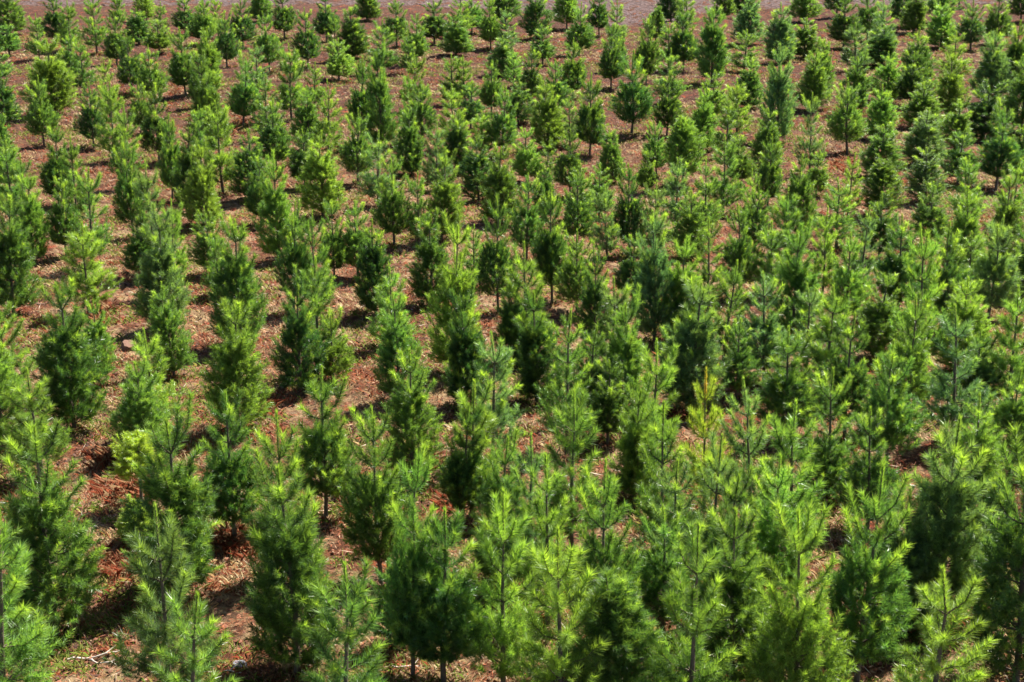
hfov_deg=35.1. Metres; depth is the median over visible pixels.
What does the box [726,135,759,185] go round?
young pine
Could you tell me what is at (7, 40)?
young pine
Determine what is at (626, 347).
young pine
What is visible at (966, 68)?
young pine
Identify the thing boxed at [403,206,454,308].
young pine
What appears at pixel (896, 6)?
young pine
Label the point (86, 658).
fallen branch
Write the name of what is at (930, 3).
young pine
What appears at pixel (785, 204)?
young pine
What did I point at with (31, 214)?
young pine
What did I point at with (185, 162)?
young pine
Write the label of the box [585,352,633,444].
young pine
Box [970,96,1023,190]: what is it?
young pine
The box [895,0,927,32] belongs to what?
young pine
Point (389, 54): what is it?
young pine
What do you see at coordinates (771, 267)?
young pine
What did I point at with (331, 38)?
young pine
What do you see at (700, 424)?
young pine
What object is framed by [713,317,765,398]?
young pine
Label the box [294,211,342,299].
young pine
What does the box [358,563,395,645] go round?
young pine
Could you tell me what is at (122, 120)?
young pine
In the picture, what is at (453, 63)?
young pine
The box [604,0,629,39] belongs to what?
young pine
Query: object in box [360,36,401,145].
young pine
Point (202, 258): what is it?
young pine
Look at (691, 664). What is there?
young pine
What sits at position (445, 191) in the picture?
young pine
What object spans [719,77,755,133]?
young pine
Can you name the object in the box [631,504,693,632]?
young pine
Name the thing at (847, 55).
young pine
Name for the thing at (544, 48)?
young pine
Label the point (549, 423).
young pine
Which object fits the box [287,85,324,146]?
young pine
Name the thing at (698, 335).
young pine
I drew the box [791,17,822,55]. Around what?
young pine
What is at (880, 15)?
young pine
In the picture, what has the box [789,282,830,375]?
young pine
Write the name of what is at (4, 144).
young pine
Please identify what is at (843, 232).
young pine
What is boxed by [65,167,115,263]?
young pine
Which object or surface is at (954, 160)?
young pine
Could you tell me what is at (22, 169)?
young pine
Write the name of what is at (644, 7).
gravel track
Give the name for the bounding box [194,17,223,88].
young pine
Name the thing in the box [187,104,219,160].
young pine
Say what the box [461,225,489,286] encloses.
young pine
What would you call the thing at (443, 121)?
young pine
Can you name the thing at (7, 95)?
young pine
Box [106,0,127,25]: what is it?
young pine
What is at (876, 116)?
young pine
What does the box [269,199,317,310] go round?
young pine
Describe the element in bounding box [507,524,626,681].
young pine
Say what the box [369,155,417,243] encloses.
young pine
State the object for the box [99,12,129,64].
young pine
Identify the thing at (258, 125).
young pine
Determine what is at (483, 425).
young pine
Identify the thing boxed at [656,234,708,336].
young pine
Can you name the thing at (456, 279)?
young pine
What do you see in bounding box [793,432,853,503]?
young pine
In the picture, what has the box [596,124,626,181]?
young pine
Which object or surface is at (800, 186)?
young pine
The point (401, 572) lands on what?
young pine
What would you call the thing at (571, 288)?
young pine
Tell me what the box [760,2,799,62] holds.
young pine
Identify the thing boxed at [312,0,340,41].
young pine
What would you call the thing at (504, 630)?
young pine
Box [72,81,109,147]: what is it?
young pine
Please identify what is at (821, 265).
young pine
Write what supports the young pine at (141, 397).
on the ground at (40, 10)
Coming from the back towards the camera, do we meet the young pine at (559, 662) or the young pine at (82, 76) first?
the young pine at (82, 76)
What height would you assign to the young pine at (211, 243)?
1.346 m
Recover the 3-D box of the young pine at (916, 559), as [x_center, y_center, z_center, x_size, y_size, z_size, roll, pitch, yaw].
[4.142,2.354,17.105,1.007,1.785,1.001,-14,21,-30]
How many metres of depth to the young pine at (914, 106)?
47.10 m
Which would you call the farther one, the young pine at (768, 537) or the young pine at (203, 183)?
the young pine at (203, 183)
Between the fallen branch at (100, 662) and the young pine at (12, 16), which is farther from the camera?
the young pine at (12, 16)
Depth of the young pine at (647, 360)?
21.30 m
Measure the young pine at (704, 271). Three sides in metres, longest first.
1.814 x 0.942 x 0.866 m
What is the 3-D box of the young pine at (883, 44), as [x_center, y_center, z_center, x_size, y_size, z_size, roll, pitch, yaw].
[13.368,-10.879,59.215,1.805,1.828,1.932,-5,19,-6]
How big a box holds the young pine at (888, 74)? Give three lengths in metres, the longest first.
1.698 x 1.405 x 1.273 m
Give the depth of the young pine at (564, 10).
70.52 m
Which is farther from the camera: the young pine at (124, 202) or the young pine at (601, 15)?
the young pine at (601, 15)
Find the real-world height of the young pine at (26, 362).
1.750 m
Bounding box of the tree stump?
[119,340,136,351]
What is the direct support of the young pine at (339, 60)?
on the ground at (40, 10)
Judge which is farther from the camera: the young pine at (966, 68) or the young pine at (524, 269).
the young pine at (966, 68)
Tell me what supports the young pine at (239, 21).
on the ground at (40, 10)
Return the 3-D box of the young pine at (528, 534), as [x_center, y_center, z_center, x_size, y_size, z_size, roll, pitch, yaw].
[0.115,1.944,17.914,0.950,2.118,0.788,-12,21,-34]
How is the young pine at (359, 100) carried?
on the ground at (40, 10)
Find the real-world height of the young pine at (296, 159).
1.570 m
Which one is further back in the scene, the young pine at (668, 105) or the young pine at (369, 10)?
the young pine at (369, 10)
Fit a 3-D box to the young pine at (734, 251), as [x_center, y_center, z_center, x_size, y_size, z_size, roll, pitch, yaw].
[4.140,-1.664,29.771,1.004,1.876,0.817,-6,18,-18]
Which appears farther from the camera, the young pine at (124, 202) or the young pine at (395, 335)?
the young pine at (124, 202)
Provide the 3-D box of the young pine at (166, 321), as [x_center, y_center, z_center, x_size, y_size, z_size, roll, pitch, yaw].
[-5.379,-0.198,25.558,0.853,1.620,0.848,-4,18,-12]
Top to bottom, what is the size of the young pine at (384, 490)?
2.323 m
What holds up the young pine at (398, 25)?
on the ground at (40, 10)
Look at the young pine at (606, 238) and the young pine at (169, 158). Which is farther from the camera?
the young pine at (169, 158)
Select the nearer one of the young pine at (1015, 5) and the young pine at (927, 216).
the young pine at (927, 216)
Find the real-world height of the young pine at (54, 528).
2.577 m
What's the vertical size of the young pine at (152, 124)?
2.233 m
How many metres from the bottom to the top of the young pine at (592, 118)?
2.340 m
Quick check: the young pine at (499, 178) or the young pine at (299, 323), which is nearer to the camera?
the young pine at (299, 323)
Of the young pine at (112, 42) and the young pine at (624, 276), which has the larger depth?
the young pine at (112, 42)
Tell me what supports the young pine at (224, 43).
on the ground at (40, 10)
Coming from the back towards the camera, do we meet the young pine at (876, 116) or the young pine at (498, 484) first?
the young pine at (876, 116)
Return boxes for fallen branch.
[67,647,118,660]
[89,659,115,663]
[391,660,422,667]
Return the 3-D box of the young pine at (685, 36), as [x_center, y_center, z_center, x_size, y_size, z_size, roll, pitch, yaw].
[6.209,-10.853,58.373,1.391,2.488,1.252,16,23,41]
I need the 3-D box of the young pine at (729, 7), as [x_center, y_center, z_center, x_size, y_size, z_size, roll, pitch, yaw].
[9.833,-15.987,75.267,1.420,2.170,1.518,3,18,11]
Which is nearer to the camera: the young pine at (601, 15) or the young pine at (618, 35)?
the young pine at (618, 35)
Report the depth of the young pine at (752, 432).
19.47 m
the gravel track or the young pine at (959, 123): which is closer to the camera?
the young pine at (959, 123)
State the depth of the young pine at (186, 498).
17.75 m
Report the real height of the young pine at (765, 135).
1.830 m
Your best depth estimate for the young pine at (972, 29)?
63.80 m
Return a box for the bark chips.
[0,29,1023,681]
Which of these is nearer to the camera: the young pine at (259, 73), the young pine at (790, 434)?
the young pine at (790, 434)
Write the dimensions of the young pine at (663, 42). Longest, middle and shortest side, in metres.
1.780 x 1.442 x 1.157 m
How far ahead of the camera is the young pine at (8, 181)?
35.47 m
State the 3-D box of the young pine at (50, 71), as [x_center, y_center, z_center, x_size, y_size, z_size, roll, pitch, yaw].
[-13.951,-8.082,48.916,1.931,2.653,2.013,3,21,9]
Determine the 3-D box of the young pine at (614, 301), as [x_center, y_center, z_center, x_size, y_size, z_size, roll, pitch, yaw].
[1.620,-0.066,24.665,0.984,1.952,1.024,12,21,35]
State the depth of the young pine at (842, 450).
20.67 m
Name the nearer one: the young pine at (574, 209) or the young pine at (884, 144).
the young pine at (574, 209)
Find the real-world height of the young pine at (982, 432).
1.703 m
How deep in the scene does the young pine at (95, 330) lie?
25.05 m
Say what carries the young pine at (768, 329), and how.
on the ground at (40, 10)
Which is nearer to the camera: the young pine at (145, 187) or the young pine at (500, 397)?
the young pine at (500, 397)
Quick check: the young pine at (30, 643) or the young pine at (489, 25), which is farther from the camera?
the young pine at (489, 25)
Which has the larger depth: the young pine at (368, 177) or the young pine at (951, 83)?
the young pine at (951, 83)
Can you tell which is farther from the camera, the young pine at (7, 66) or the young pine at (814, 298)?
the young pine at (7, 66)
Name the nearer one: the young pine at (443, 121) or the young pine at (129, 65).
the young pine at (443, 121)
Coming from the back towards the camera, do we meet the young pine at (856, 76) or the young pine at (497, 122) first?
the young pine at (856, 76)
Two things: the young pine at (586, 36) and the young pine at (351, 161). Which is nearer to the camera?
the young pine at (351, 161)
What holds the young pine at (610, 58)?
on the ground at (40, 10)
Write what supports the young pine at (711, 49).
on the ground at (40, 10)
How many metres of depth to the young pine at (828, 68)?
52.94 m
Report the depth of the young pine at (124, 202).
33.94 m
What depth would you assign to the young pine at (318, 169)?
35.71 m
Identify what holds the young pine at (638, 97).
on the ground at (40, 10)
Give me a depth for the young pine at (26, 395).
21.34 m
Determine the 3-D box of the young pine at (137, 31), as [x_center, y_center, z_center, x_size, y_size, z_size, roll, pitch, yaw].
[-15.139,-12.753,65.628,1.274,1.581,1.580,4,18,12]
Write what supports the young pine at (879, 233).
on the ground at (40, 10)
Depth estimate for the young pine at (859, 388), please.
22.72 m
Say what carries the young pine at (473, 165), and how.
on the ground at (40, 10)
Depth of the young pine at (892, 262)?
28.55 m
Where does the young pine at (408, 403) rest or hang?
on the ground at (40, 10)
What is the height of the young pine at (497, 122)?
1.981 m
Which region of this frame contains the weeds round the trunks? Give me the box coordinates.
[0,6,1023,681]
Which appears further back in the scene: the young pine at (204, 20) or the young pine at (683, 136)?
the young pine at (204, 20)
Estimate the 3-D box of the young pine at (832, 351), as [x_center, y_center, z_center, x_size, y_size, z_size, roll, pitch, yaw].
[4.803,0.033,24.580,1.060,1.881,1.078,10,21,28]
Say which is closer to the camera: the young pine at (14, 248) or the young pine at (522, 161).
the young pine at (14, 248)
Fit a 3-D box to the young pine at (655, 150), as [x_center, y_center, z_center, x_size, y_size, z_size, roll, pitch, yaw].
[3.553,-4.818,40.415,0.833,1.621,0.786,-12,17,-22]
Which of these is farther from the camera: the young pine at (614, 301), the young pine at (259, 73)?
the young pine at (259, 73)
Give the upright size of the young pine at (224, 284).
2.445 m
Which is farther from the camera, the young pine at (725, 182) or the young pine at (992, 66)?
the young pine at (992, 66)
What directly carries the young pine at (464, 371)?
on the ground at (40, 10)
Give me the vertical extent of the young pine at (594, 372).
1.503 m
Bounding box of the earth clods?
[0,29,1023,681]
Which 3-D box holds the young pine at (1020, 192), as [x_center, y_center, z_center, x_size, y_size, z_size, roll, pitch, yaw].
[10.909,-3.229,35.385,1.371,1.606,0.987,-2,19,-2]
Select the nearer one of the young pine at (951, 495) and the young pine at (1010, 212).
the young pine at (951, 495)
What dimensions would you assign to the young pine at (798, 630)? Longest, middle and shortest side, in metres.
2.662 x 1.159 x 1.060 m
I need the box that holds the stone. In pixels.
[232,660,247,667]
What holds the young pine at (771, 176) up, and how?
on the ground at (40, 10)
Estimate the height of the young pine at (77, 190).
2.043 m
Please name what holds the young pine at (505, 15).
on the ground at (40, 10)
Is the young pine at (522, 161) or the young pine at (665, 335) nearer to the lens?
the young pine at (665, 335)
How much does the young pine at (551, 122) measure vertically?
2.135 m
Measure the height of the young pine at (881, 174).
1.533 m
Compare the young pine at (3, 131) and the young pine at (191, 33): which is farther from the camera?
the young pine at (191, 33)
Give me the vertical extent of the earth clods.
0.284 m
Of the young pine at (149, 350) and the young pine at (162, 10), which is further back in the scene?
the young pine at (162, 10)
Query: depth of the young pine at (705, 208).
34.37 m
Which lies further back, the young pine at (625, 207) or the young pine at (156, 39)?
the young pine at (156, 39)
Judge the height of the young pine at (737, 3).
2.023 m
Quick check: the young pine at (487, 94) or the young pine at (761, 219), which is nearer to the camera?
the young pine at (761, 219)
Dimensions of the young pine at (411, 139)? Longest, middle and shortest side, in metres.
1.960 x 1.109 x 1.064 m
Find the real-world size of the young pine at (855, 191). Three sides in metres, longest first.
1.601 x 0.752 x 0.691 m
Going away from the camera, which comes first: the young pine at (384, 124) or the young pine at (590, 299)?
the young pine at (590, 299)
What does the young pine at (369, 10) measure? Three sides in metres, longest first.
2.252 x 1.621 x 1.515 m
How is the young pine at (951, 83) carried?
on the ground at (40, 10)
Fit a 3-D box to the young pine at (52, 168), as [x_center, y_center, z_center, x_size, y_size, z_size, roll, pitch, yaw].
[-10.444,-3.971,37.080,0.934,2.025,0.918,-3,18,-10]
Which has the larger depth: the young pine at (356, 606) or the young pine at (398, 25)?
the young pine at (398, 25)
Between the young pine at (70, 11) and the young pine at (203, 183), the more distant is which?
the young pine at (70, 11)
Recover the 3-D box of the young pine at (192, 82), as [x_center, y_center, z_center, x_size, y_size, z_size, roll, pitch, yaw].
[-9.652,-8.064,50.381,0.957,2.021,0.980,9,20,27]
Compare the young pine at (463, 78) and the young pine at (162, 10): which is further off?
the young pine at (162, 10)
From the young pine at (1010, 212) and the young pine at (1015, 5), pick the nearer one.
the young pine at (1010, 212)
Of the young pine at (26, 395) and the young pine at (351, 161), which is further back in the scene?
the young pine at (351, 161)
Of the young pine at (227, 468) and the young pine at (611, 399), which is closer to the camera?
the young pine at (227, 468)
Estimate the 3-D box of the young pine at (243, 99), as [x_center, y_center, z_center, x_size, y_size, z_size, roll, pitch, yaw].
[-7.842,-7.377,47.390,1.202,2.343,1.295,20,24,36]
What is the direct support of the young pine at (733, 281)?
on the ground at (40, 10)
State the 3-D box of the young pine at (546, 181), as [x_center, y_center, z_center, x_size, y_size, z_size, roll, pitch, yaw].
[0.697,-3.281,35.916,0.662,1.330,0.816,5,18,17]
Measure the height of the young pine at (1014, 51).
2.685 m
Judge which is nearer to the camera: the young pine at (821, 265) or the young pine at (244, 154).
the young pine at (821, 265)
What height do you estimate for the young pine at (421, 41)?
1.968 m
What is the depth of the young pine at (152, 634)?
15.47 m
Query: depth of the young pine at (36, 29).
60.98 m
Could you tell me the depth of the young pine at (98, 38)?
62.31 m
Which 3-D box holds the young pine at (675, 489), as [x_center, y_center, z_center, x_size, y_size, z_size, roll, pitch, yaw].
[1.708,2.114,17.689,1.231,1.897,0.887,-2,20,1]
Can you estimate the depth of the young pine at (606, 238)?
32.41 m
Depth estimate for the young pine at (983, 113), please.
45.17 m
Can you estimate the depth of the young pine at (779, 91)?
44.53 m
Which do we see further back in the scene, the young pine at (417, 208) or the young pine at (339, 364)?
the young pine at (417, 208)
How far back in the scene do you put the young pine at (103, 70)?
47.69 m
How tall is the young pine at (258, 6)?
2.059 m
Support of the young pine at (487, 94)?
on the ground at (40, 10)
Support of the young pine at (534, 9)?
on the ground at (40, 10)
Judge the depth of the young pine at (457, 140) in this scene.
40.20 m
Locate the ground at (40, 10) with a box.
[0,0,1023,681]
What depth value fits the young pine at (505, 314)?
26.06 m
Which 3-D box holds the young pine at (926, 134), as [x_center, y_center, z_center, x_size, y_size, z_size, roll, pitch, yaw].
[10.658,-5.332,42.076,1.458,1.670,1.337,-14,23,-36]
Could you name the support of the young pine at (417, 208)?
on the ground at (40, 10)
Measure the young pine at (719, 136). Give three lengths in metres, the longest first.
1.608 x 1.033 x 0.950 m
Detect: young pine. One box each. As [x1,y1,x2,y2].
[0,0,27,32]
[0,22,22,54]
[0,46,15,79]
[0,64,24,124]
[0,113,13,158]
[0,134,23,187]
[0,139,33,216]
[0,191,45,312]
[0,300,37,393]
[0,320,42,451]
[0,368,73,476]
[0,417,107,640]
[0,510,76,681]
[2,498,57,636]
[4,155,44,221]
[13,172,51,263]
[17,33,78,113]
[21,75,63,144]
[23,13,47,58]
[30,276,110,429]
[36,125,74,204]
[39,0,72,45]
[41,170,87,257]
[53,220,124,314]
[54,33,83,73]
[57,0,81,50]
[58,136,93,214]
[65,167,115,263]
[70,38,99,89]
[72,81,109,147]
[75,0,109,53]
[81,296,121,382]
[89,58,125,120]
[91,79,131,159]
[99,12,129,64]
[100,429,176,498]
[101,501,229,681]
[105,354,174,451]
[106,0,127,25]
[106,104,147,175]
[112,133,150,235]
[113,494,161,541]
[115,32,146,91]
[117,386,224,596]
[119,208,155,272]
[122,7,153,43]
[125,78,152,132]
[125,328,185,420]
[131,159,176,249]
[131,200,197,322]
[132,0,156,20]
[134,46,171,100]
[137,81,180,160]
[141,18,172,53]
[147,281,197,374]
[149,590,241,681]
[151,1,169,31]
[154,113,181,198]
[160,198,192,291]
[163,27,196,94]
[168,0,194,33]
[168,123,203,207]
[172,135,225,222]
[182,48,231,142]
[184,6,209,44]
[185,50,213,101]
[186,206,227,269]
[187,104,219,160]
[192,0,217,37]
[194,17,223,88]
[194,387,264,538]
[197,297,275,429]
[200,232,225,289]
[202,100,241,194]
[204,212,269,340]
[208,0,225,33]
[214,9,244,67]
[222,48,263,125]
[225,128,265,195]
[227,0,259,48]
[240,445,345,673]
[241,409,318,585]
[243,42,274,92]
[243,153,270,222]
[247,11,284,71]
[248,0,274,18]
[248,74,286,134]
[248,147,304,256]
[254,98,293,169]
[265,0,297,37]
[268,263,332,391]
[269,42,306,120]
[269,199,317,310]
[287,6,322,67]
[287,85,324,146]
[287,128,313,185]
[287,364,362,519]
[291,129,348,218]
[293,257,347,374]
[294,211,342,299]
[299,554,389,681]
[302,61,327,106]
[306,78,346,149]
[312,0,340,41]
[313,305,357,382]
[315,198,349,282]
[322,13,348,55]
[326,38,356,80]
[334,403,418,584]
[337,107,376,183]
[339,5,372,56]
[341,199,373,276]
[344,56,375,128]
[350,218,396,315]
[353,129,405,200]
[354,0,382,20]
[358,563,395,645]
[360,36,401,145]
[363,19,406,73]
[367,267,422,339]
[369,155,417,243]
[370,289,433,396]
[376,345,449,484]
[378,440,448,676]
[380,0,410,47]
[384,505,495,681]
[390,101,425,174]
[393,31,418,68]
[396,53,430,102]
[397,73,415,124]
[398,78,439,138]
[400,13,431,60]
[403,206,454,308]
[404,171,433,245]
[419,0,448,43]
[419,146,467,240]
[420,122,453,186]
[421,206,483,371]
[433,377,502,520]
[433,397,491,522]
[436,9,475,55]
[436,84,471,140]
[437,53,471,99]
[437,111,477,174]
[441,278,496,403]
[447,0,477,29]
[450,55,475,99]
[451,487,545,681]
[453,82,492,128]
[455,134,492,200]
[458,330,529,453]
[461,0,483,32]
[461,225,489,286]
[466,111,495,152]
[468,425,531,584]
[472,191,519,312]
[474,141,524,222]
[476,0,500,49]
[477,58,504,112]
[482,32,523,72]
[482,86,519,152]
[482,431,558,595]
[484,0,523,25]
[488,240,559,346]
[489,280,532,364]
[496,7,519,45]
[498,48,524,86]
[504,451,577,627]
[505,79,537,123]
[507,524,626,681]
[508,173,546,260]
[509,126,546,181]
[511,284,577,406]
[512,45,546,98]
[517,0,555,38]
[522,137,558,182]
[526,23,559,64]
[527,73,568,149]
[529,182,573,303]
[530,163,558,215]
[531,307,602,454]
[532,387,602,548]
[536,58,576,109]
[551,0,578,27]
[552,229,596,313]
[554,39,587,99]
[554,126,581,195]
[559,160,597,208]
[559,168,602,238]
[561,2,596,55]
[561,96,578,144]
[562,325,622,409]
[562,456,647,637]
[563,563,679,681]
[571,73,608,155]
[571,240,617,345]
[583,162,615,217]
[585,276,644,375]
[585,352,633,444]
[587,0,608,35]
[588,184,621,260]
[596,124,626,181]
[597,23,625,88]
[600,282,651,409]
[602,370,668,499]
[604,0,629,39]
[606,162,649,247]
[607,49,655,134]
[608,30,630,68]
[611,232,646,299]
[619,338,682,465]
[620,397,702,548]
[629,208,685,341]
[629,457,710,590]
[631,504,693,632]
[632,14,662,84]
[636,148,657,193]
[636,180,675,247]
[636,516,743,681]
[640,117,668,175]
[642,5,665,40]
[645,324,683,402]
[650,71,685,136]
[652,48,692,96]
[653,0,687,21]
[655,22,683,69]
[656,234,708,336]
[657,157,695,226]
[657,274,734,414]
[660,115,708,184]
[664,5,699,71]
[667,503,774,681]
[668,189,715,258]
[673,0,700,28]
[677,430,743,561]
[681,366,732,512]
[686,218,731,307]
[689,88,718,149]
[689,159,725,227]
[689,463,766,636]
[692,2,731,81]
[695,69,731,115]
[695,135,750,212]
[702,375,778,526]
[709,0,737,18]
[709,100,744,150]
[710,258,751,359]
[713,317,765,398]
[714,203,765,287]
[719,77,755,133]
[725,29,759,68]
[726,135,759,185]
[728,56,764,105]
[729,0,765,41]
[730,270,799,378]
[732,0,757,9]
[736,169,766,232]
[738,182,773,248]
[738,495,858,681]
[744,453,818,594]
[748,397,830,566]
[749,105,785,167]
[750,220,788,287]
[750,324,827,446]
[754,136,786,205]
[756,43,799,141]
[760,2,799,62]
[764,215,822,338]
[765,186,809,260]
[775,154,819,232]
[787,0,823,19]
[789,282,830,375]
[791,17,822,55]
[791,92,828,169]
[793,48,833,106]
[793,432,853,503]
[796,284,856,381]
[797,367,861,498]
[802,151,830,195]
[804,177,860,248]
[806,207,846,294]
[808,310,888,436]
[812,36,836,88]
[815,462,923,681]
[822,405,907,532]
[823,0,848,16]
[823,77,870,154]
[824,0,863,50]
[825,232,875,327]
[833,153,863,219]
[836,49,872,108]
[839,23,873,67]
[842,205,883,288]
[846,266,916,356]
[854,0,884,39]
[855,339,930,467]
[856,121,908,174]
[856,189,905,261]
[857,153,909,217]
[860,18,899,65]
[862,85,902,139]
[865,485,951,638]
[866,0,896,37]
[868,50,901,99]
[871,211,928,310]
[877,289,934,418]
[888,0,914,26]
[889,222,953,366]
[889,563,999,681]
[890,415,1001,629]
[891,49,932,100]
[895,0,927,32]
[897,27,937,89]
[898,79,945,125]
[899,106,949,163]
[902,145,951,200]
[908,180,951,238]
[909,302,996,440]
[914,220,976,330]
[924,0,955,47]
[924,0,962,15]
[931,95,974,150]
[932,46,970,114]
[933,276,996,369]
[934,30,975,75]
[934,128,980,184]
[935,392,1006,511]
[938,185,990,267]
[942,156,988,218]
[947,327,1008,406]
[953,0,989,50]
[953,230,990,280]
[960,422,1023,681]
[962,78,1014,139]
[968,27,1014,99]
[968,215,1023,318]
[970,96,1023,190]
[977,470,1016,543]
[979,284,1023,396]
[980,158,1023,218]
[982,0,1015,45]
[982,367,1023,476]
[983,169,1023,259]
[995,19,1023,94]
[998,56,1023,129]
[1003,0,1023,21]
[1009,124,1023,178]
[1010,223,1023,296]
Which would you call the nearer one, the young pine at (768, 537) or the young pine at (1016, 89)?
the young pine at (768, 537)
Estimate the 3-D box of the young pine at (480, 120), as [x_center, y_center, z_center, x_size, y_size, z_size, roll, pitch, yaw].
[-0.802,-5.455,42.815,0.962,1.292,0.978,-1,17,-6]
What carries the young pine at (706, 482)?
on the ground at (40, 10)
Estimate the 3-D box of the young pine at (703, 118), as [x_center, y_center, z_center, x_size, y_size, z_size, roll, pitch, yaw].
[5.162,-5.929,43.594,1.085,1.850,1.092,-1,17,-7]
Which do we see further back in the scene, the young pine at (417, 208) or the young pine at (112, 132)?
the young pine at (112, 132)
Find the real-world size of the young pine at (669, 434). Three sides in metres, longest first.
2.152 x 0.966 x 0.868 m
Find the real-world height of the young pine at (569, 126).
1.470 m
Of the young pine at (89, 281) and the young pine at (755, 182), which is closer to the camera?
the young pine at (89, 281)
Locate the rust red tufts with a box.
[52,75,906,582]
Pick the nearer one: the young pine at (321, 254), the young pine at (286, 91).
the young pine at (321, 254)
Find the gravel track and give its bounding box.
[2,0,1012,25]
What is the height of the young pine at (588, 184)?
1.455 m
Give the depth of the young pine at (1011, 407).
21.30 m
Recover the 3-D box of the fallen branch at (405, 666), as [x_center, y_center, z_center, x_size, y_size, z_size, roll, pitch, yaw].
[-1.097,3.335,16.643,0.399,0.084,0.067,-9,19,-26]
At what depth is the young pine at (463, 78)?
50.95 m
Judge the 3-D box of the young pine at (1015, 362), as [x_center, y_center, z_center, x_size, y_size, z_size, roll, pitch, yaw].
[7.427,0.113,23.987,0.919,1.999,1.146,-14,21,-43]
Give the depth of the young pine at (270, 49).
57.41 m
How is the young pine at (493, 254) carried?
on the ground at (40, 10)
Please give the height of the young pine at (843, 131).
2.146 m
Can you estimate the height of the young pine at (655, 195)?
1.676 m
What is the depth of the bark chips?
28.15 m
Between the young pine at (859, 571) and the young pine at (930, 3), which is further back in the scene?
the young pine at (930, 3)
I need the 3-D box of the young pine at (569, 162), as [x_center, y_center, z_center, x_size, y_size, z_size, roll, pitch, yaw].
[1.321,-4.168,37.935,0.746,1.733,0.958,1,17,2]
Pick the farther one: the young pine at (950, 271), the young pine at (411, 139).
the young pine at (411, 139)
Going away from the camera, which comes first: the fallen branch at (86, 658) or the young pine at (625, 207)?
the fallen branch at (86, 658)
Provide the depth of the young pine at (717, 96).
47.92 m
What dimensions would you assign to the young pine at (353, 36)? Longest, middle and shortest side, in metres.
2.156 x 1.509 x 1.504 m
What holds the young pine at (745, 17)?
on the ground at (40, 10)
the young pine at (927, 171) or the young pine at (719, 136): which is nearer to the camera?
the young pine at (927, 171)
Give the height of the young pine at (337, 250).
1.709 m
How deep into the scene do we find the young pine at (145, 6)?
73.81 m
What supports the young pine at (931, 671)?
on the ground at (40, 10)
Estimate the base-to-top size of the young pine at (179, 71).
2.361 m
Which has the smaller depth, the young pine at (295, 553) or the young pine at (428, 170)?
the young pine at (295, 553)
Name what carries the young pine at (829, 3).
on the ground at (40, 10)
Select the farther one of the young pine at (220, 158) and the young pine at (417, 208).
the young pine at (220, 158)
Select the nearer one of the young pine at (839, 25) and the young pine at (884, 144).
the young pine at (884, 144)
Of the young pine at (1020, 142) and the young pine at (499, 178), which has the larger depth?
the young pine at (1020, 142)
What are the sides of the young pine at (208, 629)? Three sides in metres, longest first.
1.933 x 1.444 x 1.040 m
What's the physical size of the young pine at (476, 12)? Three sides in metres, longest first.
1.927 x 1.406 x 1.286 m
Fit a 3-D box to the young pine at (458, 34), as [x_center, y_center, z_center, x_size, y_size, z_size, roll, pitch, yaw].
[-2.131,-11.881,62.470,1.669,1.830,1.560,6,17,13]
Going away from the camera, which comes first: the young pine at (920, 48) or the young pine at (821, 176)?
the young pine at (821, 176)
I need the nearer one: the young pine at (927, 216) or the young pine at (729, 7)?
the young pine at (927, 216)
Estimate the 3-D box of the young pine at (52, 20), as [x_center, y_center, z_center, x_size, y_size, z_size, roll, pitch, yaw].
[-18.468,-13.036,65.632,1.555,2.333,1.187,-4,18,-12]
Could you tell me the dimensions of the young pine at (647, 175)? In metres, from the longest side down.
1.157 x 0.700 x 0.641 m
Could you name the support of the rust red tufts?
on the ground at (40, 10)
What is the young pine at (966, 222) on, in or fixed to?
on the ground at (40, 10)
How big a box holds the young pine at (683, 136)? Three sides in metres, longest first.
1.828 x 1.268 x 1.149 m
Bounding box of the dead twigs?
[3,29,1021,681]
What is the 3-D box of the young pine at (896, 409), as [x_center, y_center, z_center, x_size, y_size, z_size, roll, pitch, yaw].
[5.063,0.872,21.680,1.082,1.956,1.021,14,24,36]
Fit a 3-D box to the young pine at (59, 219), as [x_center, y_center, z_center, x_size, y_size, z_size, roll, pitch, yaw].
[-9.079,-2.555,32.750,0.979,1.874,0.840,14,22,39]
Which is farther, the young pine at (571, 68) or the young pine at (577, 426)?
the young pine at (571, 68)
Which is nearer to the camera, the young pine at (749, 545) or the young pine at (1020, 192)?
the young pine at (749, 545)
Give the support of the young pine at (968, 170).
on the ground at (40, 10)
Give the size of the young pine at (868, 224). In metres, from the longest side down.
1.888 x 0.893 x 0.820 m
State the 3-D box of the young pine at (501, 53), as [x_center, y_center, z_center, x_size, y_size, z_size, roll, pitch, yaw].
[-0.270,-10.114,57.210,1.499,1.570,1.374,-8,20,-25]
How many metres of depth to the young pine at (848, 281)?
27.90 m
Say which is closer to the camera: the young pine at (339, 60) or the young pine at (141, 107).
the young pine at (141, 107)
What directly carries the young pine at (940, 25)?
on the ground at (40, 10)
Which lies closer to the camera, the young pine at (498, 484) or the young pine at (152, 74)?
the young pine at (498, 484)
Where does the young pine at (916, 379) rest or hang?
on the ground at (40, 10)
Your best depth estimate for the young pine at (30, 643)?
15.35 m

